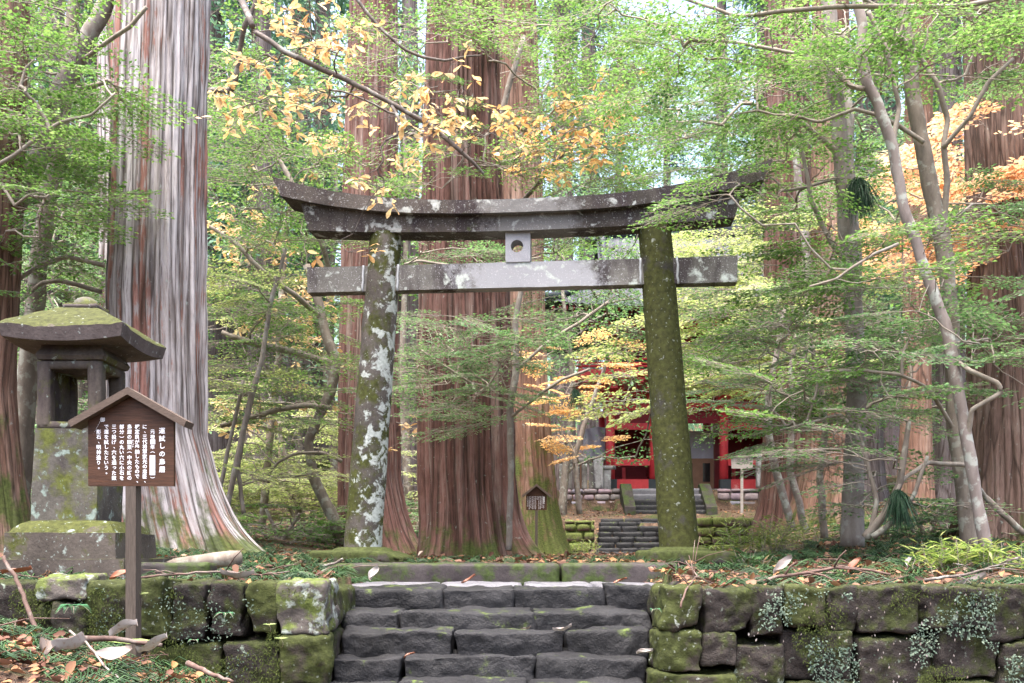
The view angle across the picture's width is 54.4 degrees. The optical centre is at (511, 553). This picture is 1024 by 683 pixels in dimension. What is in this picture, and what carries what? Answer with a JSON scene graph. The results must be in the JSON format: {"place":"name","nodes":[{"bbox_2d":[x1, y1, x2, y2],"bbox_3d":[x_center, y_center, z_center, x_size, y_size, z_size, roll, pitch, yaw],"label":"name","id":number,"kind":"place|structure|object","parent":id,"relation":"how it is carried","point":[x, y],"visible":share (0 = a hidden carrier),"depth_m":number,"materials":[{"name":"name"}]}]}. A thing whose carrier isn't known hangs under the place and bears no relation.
{"place":"outdoors","nodes":[
{"label":"outdoors","id":0,"kind":"place"},
{"bbox_2d":[0,636,201,682],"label":"fallen leaves","id":1,"kind":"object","parent":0,"point":[14,676],"depth_m":4.97,"materials":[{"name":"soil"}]},
{"bbox_2d":[34,0,966,410],"label":"sky","id":2,"kind":"structure","parent":0,"point":[681,11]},
{"bbox_2d":[0,400,1023,667],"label":"ground","id":3,"kind":"structure","parent":0,"point":[616,508],"depth_m":30.06,"materials":[{"name":"soil"}]},
{"bbox_2d":[0,0,30,550],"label":"cedar tree","id":4,"kind":"object","parent":3,"relation":"on","point":[15,509],"visible":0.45,"depth_m":10.91,"materials":[{"name":"orange plant"}]},
{"bbox_2d":[23,0,97,487],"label":"background cedar","id":5,"kind":"object","parent":3,"relation":"on","point":[49,292],"visible":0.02,"depth_m":33.67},
{"bbox_2d":[17,0,107,507],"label":"tree","id":6,"kind":"object","parent":3,"relation":"on","point":[27,377],"visible":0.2,"depth_m":12.51,"materials":[{"name":"brown plant"}]},
{"bbox_2d":[29,0,98,411],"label":"background cedar","id":7,"kind":"object","parent":3,"relation":"on","point":[85,386],"visible":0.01,"depth_m":39.62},
{"bbox_2d":[0,297,171,579],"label":"stone lantern","id":8,"kind":"object","parent":3,"relation":"on","point":[76,523],"visible":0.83,"depth_m":8.23,"materials":[{"name":"stone"}]},
{"bbox_2d":[0,0,196,303],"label":"beech tree","id":9,"kind":"object","parent":3,"relation":"on","point":[49,131],"visible":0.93,"depth_m":10.62,"materials":[{"name":"green plant"}]},
{"bbox_2d":[96,8,113,398],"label":"cedar tree","id":10,"kind":"object","parent":3,"relation":"on","point":[105,59],"visible":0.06,"depth_m":14.75,"materials":[{"name":"brown plant"}]},
{"bbox_2d":[17,237,223,437],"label":"understory tree","id":11,"kind":"object","parent":3,"relation":"on","point":[55,300],"visible":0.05,"depth_m":15.68,"materials":[{"name":"green plant"}]},
{"bbox_2d":[22,0,265,422],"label":"background tree","id":12,"kind":"object","parent":3,"relation":"on","point":[62,21],"visible":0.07,"depth_m":26.75,"materials":[{"name":"green plant"}]},
{"bbox_2d":[18,47,274,433],"bbox_3d":[-11.989,-5.989,24.469,12.546,11.847,11.807,0,0,38],"label":"background tree","id":13,"kind":"object","parent":3,"relation":"on","point":[54,236],"visible":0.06,"depth_m":23.92,"materials":[{"name":"green plant"}]},
{"bbox_2d":[21,21,293,407],"bbox_3d":[-16.047,-9.287,34.291,15.663,15.417,17.886,0,0,-33],"label":"background tree","id":14,"kind":"object","parent":3,"relation":"on","point":[208,205],"visible":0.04,"depth_m":31.91,"materials":[{"name":"green plant"}]},
{"bbox_2d":[0,573,355,682],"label":"retaining wall","id":15,"kind":"structure","parent":3,"relation":"on","point":[310,651],"depth_m":7.26,"materials":[{"name":"stone"}]},
{"bbox_2d":[8,586,323,682],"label":"moss growth","id":16,"kind":"object","parent":15,"relation":"attached to","point":[156,651],"visible":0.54,"depth_m":7.24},
{"bbox_2d":[74,587,259,677],"bbox_3d":[-2.519,0.574,7.241,1.379,0.668,0.048,0,0,0],"label":"lichen growth","id":17,"kind":"object","parent":15,"relation":"attached to","point":[182,620],"visible":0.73,"depth_m":7.25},
{"bbox_2d":[141,562,216,576],"bbox_3d":[-2.987,0.160,8.202,1.072,0.183,0.291,0,0,0],"label":"edging stone","id":18,"kind":"object","parent":3,"relation":"on","point":[175,567],"visible":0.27,"depth_m":8.06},
{"bbox_2d":[105,0,266,553],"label":"cedar tree","id":19,"kind":"object","parent":3,"relation":"on","point":[156,282],"visible":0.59,"depth_m":11.51,"materials":[{"name":"brown plant"}]},
{"bbox_2d":[23,0,348,414],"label":"background tree","id":20,"kind":"object","parent":3,"relation":"on","point":[80,394],"visible":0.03,"depth_m":29.93,"materials":[{"name":"green plant"}]},
{"bbox_2d":[88,0,339,478],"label":"background cedar","id":21,"kind":"object","parent":3,"relation":"on","point":[216,442],"visible":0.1,"depth_m":35.62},
{"bbox_2d":[22,130,411,422],"bbox_3d":[-11.770,-9.208,37.699,14.168,14.217,15.055,0,0,41],"label":"background tree","id":22,"kind":"object","parent":3,"relation":"on","point":[208,229],"visible":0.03,"depth_m":36.29,"materials":[{"name":"green plant"}]},
{"bbox_2d":[29,55,421,473],"bbox_3d":[-10.541,-10.178,38.304,16.914,15.919,14.913,0,0,-37],"label":"background tree","id":23,"kind":"object","parent":3,"relation":"on","point":[294,84],"visible":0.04,"depth_m":36.05,"materials":[{"name":"green plant"}]},
{"bbox_2d":[225,0,312,459],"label":"background cedar","id":24,"kind":"object","parent":3,"relation":"on","point":[235,439],"visible":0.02,"depth_m":43.52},
{"bbox_2d":[207,0,343,487],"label":"background cedar","id":25,"kind":"object","parent":3,"relation":"on","point":[265,45],"visible":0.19,"depth_m":32.71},
{"bbox_2d":[207,248,350,513],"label":"understory tree","id":26,"kind":"object","parent":3,"relation":"on","point":[235,472],"visible":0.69,"depth_m":14.97,"materials":[{"name":"green plant"}]},
{"bbox_2d":[233,476,337,525],"bbox_3d":[-4.797,-1.108,22.834,4.095,1.312,5.043,0,0,0],"label":"bush","id":27,"kind":"object","parent":3,"relation":"on","point":[313,504],"visible":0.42,"depth_m":21.97,"materials":[{"name":"plant"}]},
{"bbox_2d":[207,0,370,546],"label":"understory tree","id":28,"kind":"object","parent":3,"relation":"on","point":[333,361],"visible":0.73,"depth_m":16.03,"materials":[{"name":"green plant"}]},
{"bbox_2d":[233,503,346,548],"bbox_3d":[-3.983,-0.401,17.819,3.509,1.060,5.007,0,0,-18],"label":"bush","id":29,"kind":"object","parent":3,"relation":"on","point":[320,529],"visible":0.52,"depth_m":16.91,"materials":[{"name":"green plant"}]},
{"bbox_2d":[248,0,339,445],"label":"background cedar","id":30,"kind":"object","parent":3,"relation":"on","point":[277,53],"visible":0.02,"depth_m":63.72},
{"bbox_2d":[248,0,344,458],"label":"background cedar","id":31,"kind":"object","parent":3,"relation":"on","point":[309,255],"visible":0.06,"depth_m":46.56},
{"bbox_2d":[208,371,417,526],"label":"maple tree","id":32,"kind":"object","parent":3,"relation":"on","point":[257,485],"visible":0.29,"depth_m":21.51,"materials":[{"name":"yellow plant"}]},
{"bbox_2d":[207,128,421,473],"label":"background tree","id":33,"kind":"object","parent":3,"relation":"on","point":[300,448],"visible":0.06,"depth_m":35.76,"materials":[{"name":"green plant"}]},
{"bbox_2d":[207,130,422,529],"bbox_3d":[-3.904,-4.495,19.109,5.510,8.203,3.315,0,0,13],"label":"magnolia tree","id":34,"kind":"object","parent":3,"relation":"on","point":[282,294],"visible":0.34,"depth_m":19.38,"materials":[{"name":"yellow plant"}]},
{"bbox_2d":[229,0,400,460],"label":"background cedar","id":35,"kind":"object","parent":3,"relation":"on","point":[317,28],"visible":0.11,"depth_m":39.58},
{"bbox_2d":[82,0,617,476],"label":"background tree","id":36,"kind":"object","parent":3,"relation":"on","point":[324,380],"visible":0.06,"depth_m":34.84,"materials":[{"name":"green plant"}]},
{"bbox_2d":[289,0,424,491],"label":"background cedar","id":37,"kind":"object","parent":3,"relation":"on","point":[411,308],"visible":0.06,"depth_m":37.64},
{"bbox_2d":[196,0,530,267],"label":"magnolia tree","id":38,"kind":"object","parent":3,"relation":"on","point":[319,48],"visible":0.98,"depth_m":9.73,"materials":[{"name":"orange plant"}]},
{"bbox_2d":[337,0,417,556],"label":"cedar tree","id":39,"kind":"object","parent":3,"relation":"on","point":[399,534],"visible":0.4,"depth_m":19.57,"materials":[{"name":"red plant"}]},
{"bbox_2d":[207,0,640,507],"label":"background tree","id":40,"kind":"object","parent":3,"relation":"on","point":[403,340],"visible":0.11,"depth_m":30.78,"materials":[{"name":"green plant"}]},
{"bbox_2d":[416,0,546,558],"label":"cedar tree","id":41,"kind":"object","parent":3,"relation":"on","point":[462,488],"visible":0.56,"depth_m":16.42,"materials":[{"name":"brown plant"}]},
{"bbox_2d":[329,581,654,682],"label":"stone stairs","id":42,"kind":"structure","parent":3,"relation":"on","point":[387,627],"depth_m":7.78,"materials":[{"name":"stone"}]},
{"bbox_2d":[348,240,644,550],"bbox_3d":[0.186,-2.408,15.220,4.388,4.739,6.754,0,0,37],"label":"understory tree","id":43,"kind":"object","parent":3,"relation":"on","point":[515,364],"visible":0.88,"depth_m":14.13,"materials":[{"name":"green plant"}]},
{"bbox_2d":[0,532,1023,682],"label":"cedar sprigs","id":44,"kind":"object","parent":3,"relation":"on","point":[837,551],"visible":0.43,"depth_m":8.49,"materials":[{"name":"plant"}]},
{"bbox_2d":[0,484,1023,682],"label":"leaf litter","id":45,"kind":"object","parent":3,"relation":"on","point":[69,666],"visible":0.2,"depth_m":8.19,"materials":[{"name":"plant"}]},
{"bbox_2d":[2,555,39,632],"bbox_3d":[-3.377,0.285,6.856,0.512,0.544,0.042,0,0,38],"label":"fallen branch","id":46,"kind":"object","parent":45,"relation":"on","point":[22,593],"visible":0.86,"depth_m":6.85,"materials":[{"name":"brown wood"}]},
{"bbox_2d":[50,631,86,651],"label":"dead leaf","id":47,"kind":"object","parent":45,"relation":"on","point":[76,641],"visible":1,"depth_m":5.72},
{"bbox_2d":[93,646,131,659],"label":"dead leaf","id":48,"kind":"object","parent":45,"relation":"on","point":[110,653],"visible":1,"depth_m":5.82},
{"bbox_2d":[69,635,162,646],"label":"fallen branch","id":49,"kind":"object","parent":45,"relation":"on","point":[110,639],"visible":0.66,"depth_m":6.18,"materials":[{"name":"brown wood"}]},
{"bbox_2d":[68,387,193,663],"bbox_3d":[-2.615,-0.116,6.850,0.803,2.031,0.170,0,0,0],"label":"notice board","id":50,"kind":"object","parent":45,"relation":"on","point":[132,441],"visible":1,"depth_m":6.83,"materials":[{"name":"brown wood"}]},
{"bbox_2d":[167,551,242,567],"bbox_3d":[-2.648,0.057,8.550,0.665,0.163,0.144,0,0,9],"label":"fallen log","id":51,"kind":"object","parent":45,"relation":"on","point":[222,559],"visible":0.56,"depth_m":8.48,"materials":[{"name":"wood"}]},
{"bbox_2d":[141,548,289,578],"bbox_3d":[-2.323,0.171,7.673,1.174,0.422,0.228,0,0,0],"label":"fallen branch","id":52,"kind":"object","parent":45,"relation":"on","point":[170,573],"visible":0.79,"depth_m":7.63,"materials":[{"name":"brown wood"}]},
{"bbox_2d":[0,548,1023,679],"bbox_3d":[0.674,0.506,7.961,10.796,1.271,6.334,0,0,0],"label":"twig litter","id":53,"kind":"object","parent":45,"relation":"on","point":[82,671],"visible":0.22,"depth_m":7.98,"materials":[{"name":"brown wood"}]},
{"bbox_2d":[750,550,890,583],"bbox_3d":[2.433,0.123,7.903,1.279,0.301,0.250,0,0,-17],"label":"fallen branch","id":54,"kind":"object","parent":45,"relation":"on","point":[813,572],"visible":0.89,"depth_m":8.02,"materials":[{"name":"brown wood"}]},
{"bbox_2d":[924,556,1022,584],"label":"fallen branch","id":55,"kind":"object","parent":45,"relation":"on","point":[958,575],"visible":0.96,"depth_m":7.72,"materials":[{"name":"wood"}]},
{"bbox_2d":[282,41,760,424],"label":"background tree","id":56,"kind":"object","parent":3,"relation":"on","point":[549,192],"visible":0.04,"depth_m":40.20,"materials":[{"name":"green plant"}]},
{"bbox_2d":[272,159,772,564],"bbox_3d":[0.073,-2.034,10.999,5.444,4.324,0.731,0,0,5],"label":"stone torii","id":57,"kind":"object","parent":3,"relation":"on","point":[657,272],"visible":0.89,"depth_m":10.87,"materials":[{"name":"stone"}]},
{"bbox_2d":[497,0,574,555],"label":"cedar tree","id":58,"kind":"object","parent":3,"relation":"on","point":[533,462],"visible":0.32,"depth_m":24.48,"materials":[{"name":"brown plant"}]},
{"bbox_2d":[522,484,550,546],"bbox_3d":[0.554,-0.713,22.600,0.658,1.725,0.170,0,0,0],"label":"notice board","id":59,"kind":"object","parent":3,"relation":"on","point":[536,495],"visible":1,"depth_m":22.58,"materials":[{"name":"brown wood"}]},
{"bbox_2d":[303,0,772,260],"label":"understory tree","id":60,"kind":"object","parent":3,"relation":"on","point":[626,80],"visible":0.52,"depth_m":15.98,"materials":[{"name":"green plant"}]},
{"bbox_2d":[316,562,763,585],"bbox_3d":[0.337,0.244,10.200,4.672,0.315,0.623,0,0,0],"label":"kerb step","id":61,"kind":"object","parent":3,"relation":"on","point":[521,573],"visible":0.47,"depth_m":9.90,"materials":[{"name":"stone"}]},
{"bbox_2d":[402,180,732,514],"bbox_3d":[2.434,-6.709,34.114,11.807,11.847,12.546,0,0,4],"label":"background tree","id":62,"kind":"object","parent":3,"relation":"on","point":[565,472],"visible":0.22,"depth_m":33.98,"materials":[{"name":"green plant"}]},
{"bbox_2d":[489,66,646,197],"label":"magnolia tree","id":63,"kind":"object","parent":3,"relation":"on","point":[582,134],"visible":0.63,"depth_m":15.19,"materials":[{"name":"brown plant"}]},
{"bbox_2d":[565,520,594,553],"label":"stone wall","id":64,"kind":"structure","parent":3,"relation":"on","point":[580,531],"depth_m":29.62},
{"bbox_2d":[519,327,645,514],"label":"maple tree","id":65,"kind":"object","parent":3,"relation":"on","point":[563,409],"visible":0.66,"depth_m":23.92,"materials":[{"name":"orange plant"}]},
{"bbox_2d":[559,489,619,503],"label":"stone wall","id":66,"kind":"structure","parent":3,"relation":"on","point":[603,494],"depth_m":38.32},
{"bbox_2d":[559,457,615,489],"bbox_3d":[2.933,-3.087,38.710,2.244,1.274,0.733,0,0,0],"label":"stone fence","id":67,"kind":"object","parent":66,"relation":"on","point":[599,476],"visible":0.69,"depth_m":38.45,"materials":[{"name":"stone"}]},
{"bbox_2d":[580,427,604,489],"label":"hoarding screen","id":68,"kind":"object","parent":3,"relation":"on","point":[591,433],"visible":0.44,"depth_m":41.20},
{"bbox_2d":[539,0,655,479],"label":"background cedar","id":69,"kind":"object","parent":3,"relation":"on","point":[592,423],"visible":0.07,"depth_m":55.62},
{"bbox_2d":[536,0,675,489],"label":"background cedar","id":70,"kind":"object","parent":3,"relation":"on","point":[566,385],"visible":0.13,"depth_m":49.60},
{"bbox_2d":[595,518,658,553],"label":"stone stairs","id":71,"kind":"structure","parent":3,"relation":"on","point":[629,535],"depth_m":30.30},
{"bbox_2d":[545,219,764,489],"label":"shrine gate","id":72,"kind":"structure","parent":3,"relation":"on","point":[713,473],"depth_m":39.52,"materials":[{"name":"red paint"}]},
{"bbox_2d":[692,459,713,488],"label":"hoarding door","id":73,"kind":"structure","parent":72,"relation":"in","point":[697,464],"depth_m":41.05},
{"bbox_2d":[620,484,717,514],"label":"stone stairs","id":74,"kind":"structure","parent":3,"relation":"on","point":[636,501],"depth_m":37.33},
{"bbox_2d":[644,46,701,185],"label":"background cedar","id":75,"kind":"object","parent":3,"relation":"on","point":[674,164],"visible":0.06,"depth_m":62.01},
{"bbox_2d":[669,0,755,458],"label":"background cedar","id":76,"kind":"object","parent":3,"relation":"on","point":[721,5],"visible":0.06,"depth_m":57.73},
{"bbox_2d":[697,517,760,550],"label":"stone wall","id":77,"kind":"structure","parent":3,"relation":"on","point":[704,524],"depth_m":29.62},
{"bbox_2d":[561,88,901,383],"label":"background tree","id":78,"kind":"object","parent":3,"relation":"on","point":[685,163],"visible":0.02,"depth_m":44.70,"materials":[{"name":"green plant"}]},
{"bbox_2d":[561,148,902,428],"bbox_3d":[6.483,-5.768,25.992,7.638,9.709,15.064,0,0,33],"label":"maple tree","id":79,"kind":"object","parent":3,"relation":"on","point":[688,250],"visible":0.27,"depth_m":24.60,"materials":[{"name":"yellow plant"}]},
{"bbox_2d":[442,0,1023,549],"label":"slender tree","id":80,"kind":"object","parent":3,"relation":"on","point":[822,58],"visible":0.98,"depth_m":9.81,"materials":[{"name":"green plant"}]},
{"bbox_2d":[706,0,764,213],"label":"background cedar","id":81,"kind":"object","parent":3,"relation":"on","point":[745,6],"visible":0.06,"depth_m":49.84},
{"bbox_2d":[717,489,758,504],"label":"stone wall","id":82,"kind":"structure","parent":3,"relation":"on","point":[723,494],"depth_m":38.31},
{"bbox_2d":[727,454,757,512],"bbox_3d":[7.763,-2.400,33.600,1.022,2.057,0.170,0,0,0],"label":"notice board","id":83,"kind":"object","parent":3,"relation":"on","point":[734,461],"visible":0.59,"depth_m":33.58,"materials":[{"name":"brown wood"}]},
{"bbox_2d":[725,547,781,568],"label":"bamboo grass","id":84,"kind":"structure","parent":3,"relation":"on","point":[745,557],"depth_m":9.21,"materials":[{"name":"green plant"}]},
{"bbox_2d":[699,514,812,554],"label":"bamboo grass","id":85,"kind":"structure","parent":3,"relation":"on","point":[766,538],"depth_m":12.43,"materials":[{"name":"green plant"}]},
{"bbox_2d":[748,0,810,535],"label":"cedar tree","id":86,"kind":"object","parent":3,"relation":"on","point":[769,502],"visible":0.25,"depth_m":26.48,"materials":[{"name":"grey plant"}]},
{"bbox_2d":[583,0,977,545],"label":"slender tree","id":87,"kind":"object","parent":3,"relation":"on","point":[842,150],"visible":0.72,"depth_m":11.38,"materials":[{"name":"green plant"}]},
{"bbox_2d":[838,177,887,226],"bbox_3d":[3.908,-3.917,11.100,0.538,0.533,0.439,0,0,0],"label":"needle tuft","id":88,"kind":"object","parent":87,"relation":"hanging from","point":[860,188],"visible":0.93,"depth_m":11.05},
{"bbox_2d":[682,257,918,533],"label":"slender tree","id":89,"kind":"object","parent":3,"relation":"on","point":[783,497],"visible":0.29,"depth_m":15.66,"materials":[{"name":"green plant"}]},
{"bbox_2d":[688,190,936,456],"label":"background tree","id":90,"kind":"object","parent":3,"relation":"on","point":[886,443],"visible":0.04,"depth_m":34.84,"materials":[{"name":"green plant"}]},
{"bbox_2d":[742,512,882,549],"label":"bamboo grass","id":91,"kind":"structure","parent":3,"relation":"on","point":[810,534],"depth_m":14.98,"materials":[{"name":"green plant"}]},
{"bbox_2d":[775,0,870,534],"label":"cedar tree","id":92,"kind":"object","parent":3,"relation":"on","point":[810,502],"visible":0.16,"depth_m":23.58,"materials":[{"name":"orange plant"}]},
{"bbox_2d":[688,0,965,425],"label":"background tree","id":93,"kind":"object","parent":3,"relation":"on","point":[865,149],"visible":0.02,"depth_m":31.77,"materials":[{"name":"green plant"}]},
{"bbox_2d":[635,0,1023,546],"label":"slender tree","id":94,"kind":"object","parent":3,"relation":"on","point":[936,203],"visible":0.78,"depth_m":10.54,"materials":[{"name":"green plant"}]},
{"bbox_2d":[699,0,965,430],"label":"background tree","id":95,"kind":"object","parent":3,"relation":"on","point":[891,305],"visible":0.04,"depth_m":25.14,"materials":[{"name":"green plant"}]},
{"bbox_2d":[646,581,1023,682],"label":"retaining wall","id":96,"kind":"structure","parent":3,"relation":"on","point":[701,635],"depth_m":7.28,"materials":[{"name":"grey stone"}]},
{"bbox_2d":[738,587,1009,682],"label":"moss growth","id":97,"kind":"object","parent":96,"relation":"attached to","point":[908,594],"visible":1,"depth_m":7.24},
{"bbox_2d":[758,591,1023,682],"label":"lichen growth","id":98,"kind":"object","parent":96,"relation":"attached to","point":[769,607],"visible":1,"depth_m":7.24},
{"bbox_2d":[725,0,964,502],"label":"background cedar","id":99,"kind":"object","parent":3,"relation":"on","point":[878,466],"visible":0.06,"depth_m":35.50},
{"bbox_2d":[676,149,1023,537],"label":"slender tree","id":100,"kind":"object","parent":3,"relation":"on","point":[821,498],"visible":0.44,"depth_m":13.44,"materials":[{"name":"green plant"}]},
{"bbox_2d":[731,405,1023,539],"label":"shrub","id":101,"kind":"object","parent":3,"relation":"on","point":[874,530],"visible":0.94,"depth_m":10.18,"materials":[{"name":"green plant"}]},
{"bbox_2d":[881,489,930,538],"bbox_3d":[3.888,-0.391,9.893,0.460,0.502,0.407,0,0,-19],"label":"needle tuft","id":102,"kind":"object","parent":101,"relation":"hanging from","point":[898,507],"visible":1,"depth_m":9.86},
{"bbox_2d":[849,0,962,475],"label":"background cedar","id":103,"kind":"object","parent":3,"relation":"on","point":[890,432],"visible":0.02,"depth_m":43.37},
{"bbox_2d":[804,496,1018,539],"bbox_3d":[6.540,-0.401,14.961,4.104,0.936,4.558,0,0,0],"label":"bush","id":104,"kind":"object","parent":3,"relation":"on","point":[931,531],"visible":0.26,"depth_m":13.99,"materials":[{"name":"plant"}]},
{"bbox_2d":[861,0,966,524],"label":"background cedar","id":105,"kind":"object","parent":3,"relation":"on","point":[942,449],"visible":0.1,"depth_m":29.74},
{"bbox_2d":[863,139,966,456],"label":"background tree","id":106,"kind":"object","parent":3,"relation":"on","point":[936,382],"visible":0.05,"depth_m":30.02,"materials":[{"name":"green plant"}]},
{"bbox_2d":[896,0,938,524],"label":"cedar tree","id":107,"kind":"object","parent":3,"relation":"on","point":[918,441],"visible":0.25,"depth_m":24.70,"materials":[{"name":"orange plant"}]},
{"bbox_2d":[831,96,1023,289],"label":"maple tree","id":108,"kind":"object","parent":3,"relation":"on","point":[1013,171],"visible":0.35,"depth_m":13.20,"materials":[{"name":"orange plant"}]},
{"bbox_2d":[900,531,1023,573],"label":"bamboo grass","id":109,"kind":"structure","parent":3,"relation":"on","point":[953,557],"depth_m":8.66,"materials":[{"name":"green plant"}]},
{"bbox_2d":[947,0,1023,541],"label":"cedar tree","id":110,"kind":"object","parent":3,"relation":"on","point":[998,432],"visible":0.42,"depth_m":13.13,"materials":[{"name":"brown plant"}]},
{"bbox_2d":[981,488,1023,535],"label":"fallen branch","id":111,"kind":"object","parent":3,"relation":"on","point":[1014,524],"visible":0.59,"depth_m":10.79,"materials":[{"name":"wood"}]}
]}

